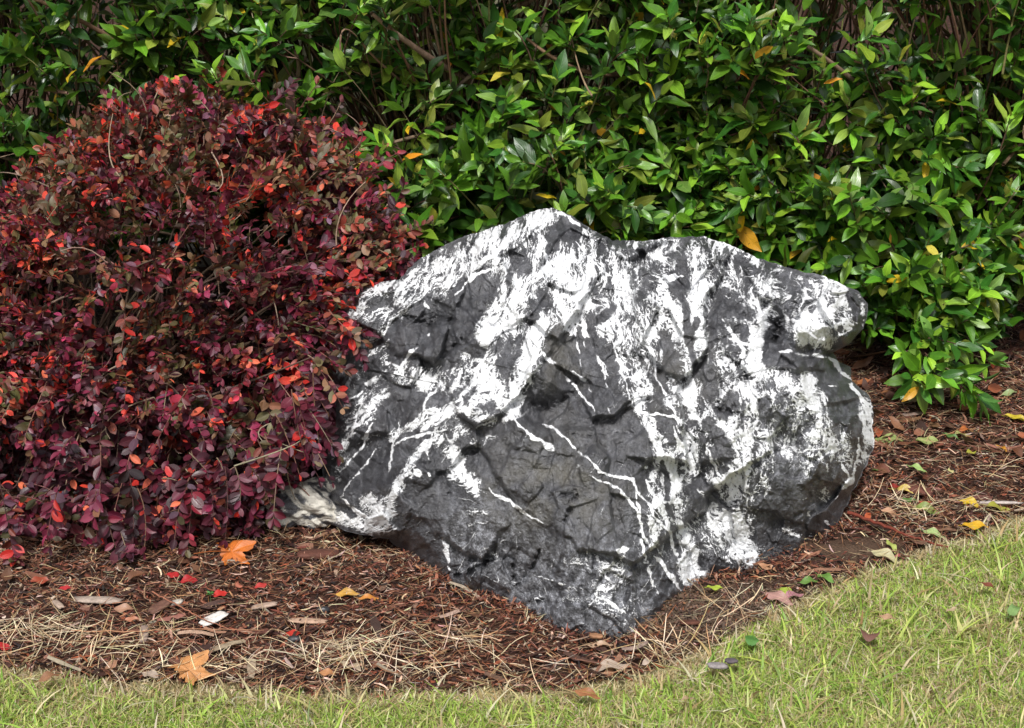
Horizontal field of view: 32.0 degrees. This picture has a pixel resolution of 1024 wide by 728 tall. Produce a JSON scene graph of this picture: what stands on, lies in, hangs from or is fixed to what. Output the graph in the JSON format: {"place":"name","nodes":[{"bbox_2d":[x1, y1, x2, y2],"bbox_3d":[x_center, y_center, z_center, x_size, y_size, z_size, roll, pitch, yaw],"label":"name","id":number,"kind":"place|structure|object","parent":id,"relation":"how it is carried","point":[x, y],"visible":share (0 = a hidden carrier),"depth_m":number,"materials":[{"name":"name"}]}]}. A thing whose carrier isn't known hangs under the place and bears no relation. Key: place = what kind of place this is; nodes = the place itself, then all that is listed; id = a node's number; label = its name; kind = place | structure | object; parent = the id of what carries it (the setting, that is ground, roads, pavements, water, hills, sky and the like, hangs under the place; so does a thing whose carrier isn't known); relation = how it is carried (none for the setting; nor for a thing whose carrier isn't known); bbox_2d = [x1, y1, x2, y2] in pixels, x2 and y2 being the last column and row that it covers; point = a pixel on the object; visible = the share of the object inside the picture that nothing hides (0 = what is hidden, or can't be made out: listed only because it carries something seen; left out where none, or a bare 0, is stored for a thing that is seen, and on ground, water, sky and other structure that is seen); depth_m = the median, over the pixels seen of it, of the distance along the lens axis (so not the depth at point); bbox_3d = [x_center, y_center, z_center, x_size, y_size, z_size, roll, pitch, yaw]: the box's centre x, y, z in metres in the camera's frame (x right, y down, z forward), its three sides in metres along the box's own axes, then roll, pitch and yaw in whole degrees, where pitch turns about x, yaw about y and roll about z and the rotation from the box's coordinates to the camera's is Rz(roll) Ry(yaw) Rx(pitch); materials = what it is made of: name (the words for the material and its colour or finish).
{"place":"outdoors","nodes":[
{"label":"outdoors","id":0,"kind":"place"},
{"bbox_2d":[0,508,1023,727],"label":"grass","id":1,"kind":"structure","parent":0,"point":[999,570],"depth_m":3.02,"materials":[{"name":"green plant"}]},
{"bbox_2d":[35,671,59,681],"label":"fallen leaf","id":2,"kind":"object","parent":1,"relation":"on","point":[45,676],"visible":1,"depth_m":3.01,"materials":[{"name":"brown plant"}]},
{"bbox_2d":[571,687,599,698],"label":"fallen leaf","id":3,"kind":"object","parent":1,"relation":"on","point":[581,692],"visible":1,"depth_m":2.95,"materials":[{"name":"brown plant"}]},
{"bbox_2d":[724,658,738,663],"bbox_3d":[0.374,0.507,3.051,0.026,0.007,0.015,-8,21,-21],"label":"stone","id":4,"kind":"object","parent":1,"relation":"on","point":[731,660],"visible":1,"depth_m":3.05,"materials":[{"name":"grey stone"}]},
{"bbox_2d":[745,635,758,645],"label":"fallen leaf","id":5,"kind":"object","parent":1,"relation":"on","point":[751,640],"visible":1,"depth_m":3.13,"materials":[{"name":"green plant"}]},
{"bbox_2d":[761,591,792,604],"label":"fallen leaf","id":6,"kind":"object","parent":1,"relation":"on","point":[776,595],"visible":0.97,"depth_m":3.31,"materials":[{"name":"pink plant"}]},
{"bbox_2d":[786,590,803,597],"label":"fallen leaf","id":7,"kind":"object","parent":1,"relation":"on","point":[789,594],"visible":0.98,"depth_m":3.32,"materials":[{"name":"pink plant"}]},
{"bbox_2d":[815,572,833,582],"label":"fallen leaf","id":8,"kind":"object","parent":1,"relation":"on","point":[827,576],"visible":1,"depth_m":3.37,"materials":[{"name":"green plant"}]},
{"bbox_2d":[860,628,879,642],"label":"fallen leaf","id":9,"kind":"object","parent":1,"relation":"on","point":[868,637],"visible":1,"depth_m":3.14,"materials":[{"name":"brown plant"}]},
{"bbox_2d":[877,613,894,619],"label":"fallen leaf","id":10,"kind":"object","parent":1,"relation":"on","point":[886,616],"visible":1,"depth_m":3.21,"materials":[{"name":"plant"}]},
{"bbox_2d":[945,607,956,612],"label":"fallen leaf","id":11,"kind":"object","parent":1,"relation":"on","point":[951,609],"visible":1,"depth_m":3.22,"materials":[{"name":"beige plant"}]},
{"bbox_2d":[958,520,988,529],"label":"fallen leaf","id":12,"kind":"object","parent":1,"relation":"on","point":[977,524],"visible":1,"depth_m":3.60,"materials":[{"name":"yellow plant"}]},
{"bbox_2d":[978,581,995,590],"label":"fallen leaf","id":13,"kind":"object","parent":1,"relation":"on","point":[988,584],"visible":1,"depth_m":3.32,"materials":[{"name":"brown plant"}]},
{"bbox_2d":[1007,603,1019,617],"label":"fallen leaf","id":14,"kind":"object","parent":1,"relation":"on","point":[1012,610],"visible":1,"depth_m":3.23,"materials":[{"name":"green plant"}]},
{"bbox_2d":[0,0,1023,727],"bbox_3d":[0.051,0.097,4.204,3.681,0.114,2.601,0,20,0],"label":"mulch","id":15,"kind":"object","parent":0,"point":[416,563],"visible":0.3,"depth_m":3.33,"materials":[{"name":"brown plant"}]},
{"bbox_2d":[0,642,9,650],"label":"fallen leaf","id":16,"kind":"object","parent":15,"relation":"on","point":[6,645],"visible":1,"depth_m":3.12,"materials":[{"name":"red plant"}]},
{"bbox_2d":[28,576,48,583],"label":"fallen leaf","id":17,"kind":"object","parent":15,"relation":"on","point":[38,579],"visible":1,"depth_m":3.36,"materials":[{"name":"red plant"}]},
{"bbox_2d":[52,600,63,608],"bbox_3d":[-0.833,0.441,3.276,0.014,0.009,0.052,-13,24,-32],"label":"wood chip","id":18,"kind":"object","parent":15,"relation":"on","point":[58,604],"visible":1,"depth_m":3.27,"materials":[{"name":"beige plant"}]},
{"bbox_2d":[58,585,70,589],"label":"fallen leaf","id":19,"kind":"object","parent":15,"relation":"on","point":[65,587],"visible":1,"depth_m":3.34,"materials":[{"name":"red plant"}]},
{"bbox_2d":[73,596,123,603],"bbox_3d":[-0.767,0.436,3.299,0.102,0.007,0.024,2,20,5],"label":"wood chip","id":20,"kind":"object","parent":15,"relation":"on","point":[93,599],"visible":1,"depth_m":3.29,"materials":[{"name":"beige plant"}]},
{"bbox_2d":[104,659,117,671],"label":"fallen leaf","id":21,"kind":"object","parent":15,"relation":"on","point":[111,665],"visible":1,"depth_m":3.07,"materials":[{"name":"brown plant"}]},
{"bbox_2d":[111,603,133,611],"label":"fallen leaf","id":22,"kind":"object","parent":15,"relation":"on","point":[122,607],"visible":1,"depth_m":3.27,"materials":[{"name":"brown plant"}]},
{"bbox_2d":[124,616,138,621],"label":"fallen leaf","id":23,"kind":"object","parent":15,"relation":"on","point":[129,619],"visible":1,"depth_m":3.23,"materials":[{"name":"orange plant"}]},
{"bbox_2d":[139,624,148,642],"bbox_3d":[-0.656,0.481,3.184,0.017,0.011,0.055,-2,20,-5],"label":"wood chip","id":24,"kind":"object","parent":15,"relation":"on","point":[145,627],"visible":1,"depth_m":3.18,"materials":[{"name":"beige plant"}]},
{"bbox_2d":[141,669,158,677],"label":"fallen leaf","id":25,"kind":"object","parent":15,"relation":"on","point":[151,673],"visible":1,"depth_m":3.04,"materials":[{"name":"plant"}]},
{"bbox_2d":[0,0,311,318],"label":"hedge shrub","id":26,"kind":"object","parent":15,"relation":"on","point":[142,42],"visible":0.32,"depth_m":4.15,"materials":[{"name":"green plant"}]},
{"bbox_2d":[148,598,171,613],"bbox_3d":[-0.645,0.444,3.273,0.024,0.013,0.053,17,26,38],"label":"bark piece","id":27,"kind":"object","parent":15,"relation":"on","point":[158,606],"visible":1,"depth_m":3.27,"materials":[{"name":"brown wood"}]},
{"bbox_2d":[71,628,248,632],"bbox_3d":[-0.613,0.473,3.180,0.342,0.006,0.014,-1,20,-2],"label":"twig","id":28,"kind":"object","parent":15,"relation":"on","point":[155,629],"visible":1,"depth_m":3.18,"materials":[{"name":"brown wood"}]},
{"bbox_2d":[165,572,180,577],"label":"fallen leaf","id":29,"kind":"object","parent":15,"relation":"on","point":[175,574],"visible":1,"depth_m":3.38,"materials":[{"name":"red plant"}]},
{"bbox_2d":[171,599,182,605],"bbox_3d":[-0.619,0.439,3.290,0.026,0.008,0.018,0,20,0],"label":"wood chip","id":30,"kind":"object","parent":15,"relation":"on","point":[178,600],"visible":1,"depth_m":3.29,"materials":[{"name":"white plant"}]},
{"bbox_2d":[157,650,214,684],"bbox_3d":[-0.547,0.519,3.025,0.091,0.028,0.095,0,20,0],"label":"lobed leaf","id":31,"kind":"object","parent":15,"relation":"on","point":[188,667],"visible":0.98,"depth_m":3.04,"materials":[{"name":"orange plant"}]},
{"bbox_2d":[178,574,197,582],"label":"fallen leaf","id":32,"kind":"object","parent":15,"relation":"on","point":[186,577],"visible":1,"depth_m":3.37,"materials":[{"name":"red plant"}]},
{"bbox_2d":[152,591,238,630],"bbox_3d":[-0.579,0.450,3.244,0.238,0.009,0.013,15,25,36],"label":"twig","id":33,"kind":"object","parent":15,"relation":"on","point":[187,610],"visible":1,"depth_m":3.25,"materials":[{"name":"brown wood"}]},
{"bbox_2d":[206,591,214,601],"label":"weed","id":34,"kind":"object","parent":15,"relation":"on","point":[210,593],"visible":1,"depth_m":3.32,"materials":[{"name":"green plant"}]},
{"bbox_2d":[199,611,228,626],"bbox_3d":[-0.539,0.460,3.232,0.058,0.009,0.029,-17,26,-38],"label":"wood chip","id":35,"kind":"object","parent":15,"relation":"on","point":[215,617],"visible":1,"depth_m":3.23,"materials":[{"name":"white plant"}]},
{"bbox_2d":[0,59,433,566],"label":"purple shrub","id":36,"kind":"object","parent":15,"relation":"on","point":[123,442],"visible":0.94,"depth_m":3.60,"materials":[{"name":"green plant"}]},
{"bbox_2d":[211,589,226,596],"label":"fallen leaf","id":37,"kind":"object","parent":15,"relation":"on","point":[218,592],"visible":1,"depth_m":3.32,"materials":[{"name":"red plant"}]},
{"bbox_2d":[194,540,255,564],"bbox_3d":[-0.555,0.362,3.465,0.114,0.029,0.086,0,20,0],"label":"lobed leaf","id":38,"kind":"object","parent":15,"relation":"on","point":[238,548],"visible":1,"depth_m":3.46,"materials":[{"name":"orange plant"}]},
{"bbox_2d":[235,581,243,587],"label":"fallen leaf","id":39,"kind":"object","parent":15,"relation":"on","point":[238,585],"visible":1,"depth_m":3.35,"materials":[{"name":"plant"}]},
{"bbox_2d":[254,582,266,587],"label":"fallen leaf","id":40,"kind":"object","parent":15,"relation":"on","point":[261,585],"visible":1,"depth_m":3.35,"materials":[{"name":"red plant"}]},
{"bbox_2d":[251,601,276,609],"bbox_3d":[-0.456,0.444,3.282,0.052,0.008,0.017,-4,20,-10],"label":"wood chip","id":41,"kind":"object","parent":15,"relation":"on","point":[269,604],"visible":1,"depth_m":3.28,"materials":[{"name":"beige plant"}]},
{"bbox_2d":[282,629,300,635],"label":"fallen leaf","id":42,"kind":"object","parent":15,"relation":"on","point":[289,633],"visible":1,"depth_m":3.18,"materials":[{"name":"red plant"}]},
{"bbox_2d":[287,635,301,642],"bbox_3d":[-0.386,0.488,3.164,0.026,0.014,0.016,0,20,0],"label":"pebble","id":43,"kind":"object","parent":15,"relation":"on","point":[294,638],"visible":0.94,"depth_m":3.16,"materials":[{"name":"grey stone"}]},
{"bbox_2d":[262,476,335,529],"bbox_3d":[-0.419,0.281,3.656,0.192,0.091,0.160,0,20,0],"label":"stone","id":44,"kind":"object","parent":15,"relation":"on","point":[315,508],"visible":0.69,"depth_m":3.60,"materials":[{"name":"grey stone"}]},
{"bbox_2d":[286,618,327,623],"bbox_3d":[-0.369,0.463,3.220,0.077,0.005,0.020,0,20,0],"label":"wood chip","id":45,"kind":"object","parent":15,"relation":"on","point":[307,620],"visible":1,"depth_m":3.22,"materials":[{"name":"beige plant"}]},
{"bbox_2d":[294,548,340,559],"bbox_3d":[-0.376,0.371,3.480,0.102,0.023,0.031,-9,22,-23],"label":"bark piece","id":46,"kind":"object","parent":15,"relation":"on","point":[308,554],"visible":0.98,"depth_m":3.47,"materials":[{"name":"brown wood"}]},
{"bbox_2d":[316,606,329,612],"bbox_3d":[-0.345,0.449,3.266,0.025,0.014,0.016,0,20,0],"label":"pebble","id":47,"kind":"object","parent":15,"relation":"on","point":[325,608],"visible":1,"depth_m":3.26,"materials":[{"name":"grey stone"}]},
{"bbox_2d":[317,668,335,675],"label":"fallen leaf","id":48,"kind":"object","parent":15,"relation":"on","point":[326,671],"visible":1,"depth_m":3.04,"materials":[{"name":"orange plant"}]},
{"bbox_2d":[327,538,364,560],"bbox_3d":[-0.325,0.363,3.514,0.006,0.026,0.161,8,21,21],"label":"twig","id":49,"kind":"object","parent":15,"relation":"on","point":[344,552],"visible":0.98,"depth_m":3.49,"materials":[{"name":"beige wood"}]},
{"bbox_2d":[334,587,358,596],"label":"fallen leaf","id":50,"kind":"object","parent":15,"relation":"on","point":[348,592],"visible":1,"depth_m":3.32,"materials":[{"name":"yellow plant"}]},
{"bbox_2d":[341,661,360,670],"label":"fallen leaf","id":51,"kind":"object","parent":15,"relation":"on","point":[355,667],"visible":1,"depth_m":3.06,"materials":[{"name":"beige plant"}]},
{"bbox_2d":[355,593,378,599],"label":"fallen leaf","id":52,"kind":"object","parent":15,"relation":"on","point":[367,595],"visible":1,"depth_m":3.31,"materials":[{"name":"orange plant"}]},
{"bbox_2d":[169,0,796,263],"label":"hedge shrub","id":53,"kind":"object","parent":15,"relation":"on","point":[465,185],"visible":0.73,"depth_m":4.14,"materials":[{"name":"green plant"}]},
{"bbox_2d":[0,307,1023,693],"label":"dry straw","id":54,"kind":"object","parent":15,"relation":"on","point":[348,641],"visible":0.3,"depth_m":3.17,"materials":[{"name":"beige plant"}]},
{"bbox_2d":[1,235,1023,607],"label":"leaf litter","id":55,"kind":"object","parent":15,"relation":"on","point":[921,427],"visible":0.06,"depth_m":4.22,"materials":[{"name":"brown plant"}]},
{"bbox_2d":[589,633,602,638],"bbox_3d":[0.149,0.480,3.154,0.026,0.008,0.017,5,20,12],"label":"bark piece","id":56,"kind":"object","parent":15,"relation":"on","point":[595,635],"visible":1,"depth_m":3.15,"materials":[{"name":"brown wood"}]},
{"bbox_2d":[322,207,873,639],"bbox_3d":[0.138,0.040,3.675,1.000,0.683,1.066,-17,26,-38],"label":"boulder","id":57,"kind":"object","parent":15,"relation":"on","point":[562,419],"visible":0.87,"depth_m":3.38,"materials":[{"name":"stone"}]},
{"bbox_2d":[583,640,612,647],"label":"fallen leaf","id":58,"kind":"object","parent":15,"relation":"on","point":[600,642],"visible":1,"depth_m":3.14,"materials":[{"name":"beige plant"}]},
{"bbox_2d":[591,659,630,671],"bbox_3d":[0.167,0.519,3.065,0.074,0.014,0.028,0,20,0],"label":"fallen leaf","id":59,"kind":"object","parent":15,"relation":"on","point":[603,663],"visible":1,"depth_m":3.07,"materials":[{"name":"beige plant"}]},
{"bbox_2d":[642,658,651,664],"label":"fallen leaf","id":60,"kind":"object","parent":15,"relation":"on","point":[645,661],"visible":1,"depth_m":3.08,"materials":[{"name":"plant"}]},
{"bbox_2d":[679,620,700,624],"bbox_3d":[0.322,0.466,3.223,0.046,0.010,0.015,-6,21,-16],"label":"bark piece","id":61,"kind":"object","parent":15,"relation":"on","point":[691,622],"visible":0.88,"depth_m":3.22,"materials":[{"name":"brown wood"}]},
{"bbox_2d":[704,585,721,589],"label":"fallen leaf","id":62,"kind":"object","parent":15,"relation":"on","point":[716,587],"visible":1,"depth_m":3.33,"materials":[{"name":"yellow plant"}]},
{"bbox_2d":[707,662,728,668],"bbox_3d":[0.349,0.513,3.038,0.038,0.010,0.018,-6,21,-15],"label":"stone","id":63,"kind":"object","parent":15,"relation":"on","point":[717,665],"visible":1,"depth_m":3.03,"materials":[{"name":"grey stone"}]},
{"bbox_2d":[755,562,775,570],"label":"fallen leaf","id":64,"kind":"object","parent":15,"relation":"on","point":[762,565],"visible":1,"depth_m":3.42,"materials":[{"name":"plant"}]},
{"bbox_2d":[777,587,791,593],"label":"fallen leaf","id":65,"kind":"object","parent":15,"relation":"on","point":[785,589],"visible":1,"depth_m":3.32,"materials":[{"name":"yellow plant"}]},
{"bbox_2d":[797,576,817,583],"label":"fallen leaf","id":66,"kind":"object","parent":15,"relation":"on","point":[805,580],"visible":1,"depth_m":3.36,"materials":[{"name":"green plant"}]},
{"bbox_2d":[648,0,1023,424],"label":"hedge shrub","id":67,"kind":"object","parent":15,"relation":"on","point":[847,216],"visible":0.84,"depth_m":4.17,"materials":[{"name":"green plant"}]},
{"bbox_2d":[864,512,870,517],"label":"fallen leaf","id":68,"kind":"object","parent":15,"relation":"on","point":[867,515],"visible":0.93,"depth_m":3.65,"materials":[{"name":"orange plant"}]},
{"bbox_2d":[873,428,882,436],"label":"fallen leaf","id":69,"kind":"object","parent":15,"relation":"on","point":[878,433],"visible":0.97,"depth_m":4.01,"materials":[{"name":"red plant"}]},
{"bbox_2d":[867,548,899,563],"bbox_3d":[0.720,0.372,3.465,0.064,0.026,0.024,10,22,26],"label":"fallen leaf","id":70,"kind":"object","parent":15,"relation":"on","point":[890,555],"visible":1,"depth_m":3.47,"materials":[{"name":"beige plant"}]},
{"bbox_2d":[874,433,903,443],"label":"fallen leaf","id":71,"kind":"object","parent":15,"relation":"on","point":[886,438],"visible":0.78,"depth_m":4.00,"materials":[{"name":"green plant"}]},
{"bbox_2d":[879,507,900,518],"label":"fallen leaf","id":72,"kind":"object","parent":15,"relation":"on","point":[886,509],"visible":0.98,"depth_m":3.66,"materials":[{"name":"plant"}]},
{"bbox_2d":[885,538,896,553],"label":"fallen leaf","id":73,"kind":"object","parent":15,"relation":"on","point":[893,546],"visible":1,"depth_m":3.50,"materials":[{"name":"yellow plant"}]},
{"bbox_2d":[847,511,947,547],"bbox_3d":[0.765,0.331,3.561,0.226,0.013,0.017,17,26,39],"label":"twig","id":74,"kind":"object","parent":15,"relation":"on","point":[877,523],"visible":1,"depth_m":3.57,"materials":[{"name":"brown wood"}]},
{"bbox_2d":[888,484,913,493],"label":"fallen leaf","id":75,"kind":"object","parent":15,"relation":"on","point":[901,487],"visible":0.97,"depth_m":3.77,"materials":[{"name":"yellow plant"}]},
{"bbox_2d":[900,497,916,502],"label":"fallen leaf","id":76,"kind":"object","parent":15,"relation":"on","point":[908,499],"visible":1,"depth_m":3.72,"materials":[{"name":"green plant"}]},
{"bbox_2d":[898,482,933,495],"bbox_3d":[0.852,0.265,3.765,0.090,0.016,0.031,17,26,40],"label":"bark piece","id":77,"kind":"object","parent":15,"relation":"on","point":[914,487],"visible":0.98,"depth_m":3.75,"materials":[{"name":"brown wood"}]},
{"bbox_2d":[906,463,926,471],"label":"fallen leaf","id":78,"kind":"object","parent":15,"relation":"on","point":[917,466],"visible":1,"depth_m":3.86,"materials":[{"name":"green plant"}]},
{"bbox_2d":[910,501,939,514],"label":"fallen leaf","id":79,"kind":"object","parent":15,"relation":"on","point":[923,504],"visible":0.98,"depth_m":3.68,"materials":[{"name":"green plant"}]},
{"bbox_2d":[912,436,937,443],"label":"fallen leaf","id":80,"kind":"object","parent":15,"relation":"on","point":[931,438],"visible":0.94,"depth_m":3.98,"materials":[{"name":"plant"}]},
{"bbox_2d":[920,527,943,537],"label":"fallen leaf","id":81,"kind":"object","parent":15,"relation":"on","point":[932,530],"visible":1,"depth_m":3.57,"materials":[{"name":"green plant"}]},
{"bbox_2d":[942,432,959,439],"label":"fallen leaf","id":82,"kind":"object","parent":15,"relation":"on","point":[950,435],"visible":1,"depth_m":4.00,"materials":[{"name":"green plant"}]},
{"bbox_2d":[952,430,970,436],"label":"fallen leaf","id":83,"kind":"object","parent":15,"relation":"on","point":[957,432],"visible":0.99,"depth_m":4.01,"materials":[{"name":"yellow plant"}]},
{"bbox_2d":[959,425,972,431],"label":"fallen leaf","id":84,"kind":"object","parent":15,"relation":"on","point":[963,428],"visible":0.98,"depth_m":4.03,"materials":[{"name":"orange plant"}]},
{"bbox_2d":[958,496,980,508],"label":"fallen leaf","id":85,"kind":"object","parent":15,"relation":"on","point":[972,500],"visible":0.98,"depth_m":3.71,"materials":[{"name":"yellow plant"}]},
{"bbox_2d":[966,449,976,453],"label":"fallen leaf","id":86,"kind":"object","parent":15,"relation":"on","point":[969,451],"visible":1,"depth_m":3.92,"materials":[{"name":"yellow plant"}]},
{"bbox_2d":[983,501,1010,511],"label":"fallen leaf","id":87,"kind":"object","parent":15,"relation":"on","point":[992,503],"visible":1,"depth_m":3.69,"materials":[{"name":"yellow plant"}]},
{"bbox_2d":[978,500,1023,503],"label":"stick","id":88,"kind":"object","parent":15,"relation":"on","point":[997,502],"visible":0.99,"depth_m":3.70,"materials":[{"name":"beige wood"}]},
{"bbox_2d":[1001,389,1016,395],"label":"fallen leaf","id":89,"kind":"object","parent":15,"relation":"on","point":[1010,392],"visible":1,"depth_m":4.22,"materials":[{"name":"green plant"}]},
{"bbox_2d":[1002,413,1023,420],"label":"fallen leaf","id":90,"kind":"object","parent":15,"relation":"on","point":[1020,417],"visible":1,"depth_m":4.09,"materials":[{"name":"yellow plant"}]}
]}

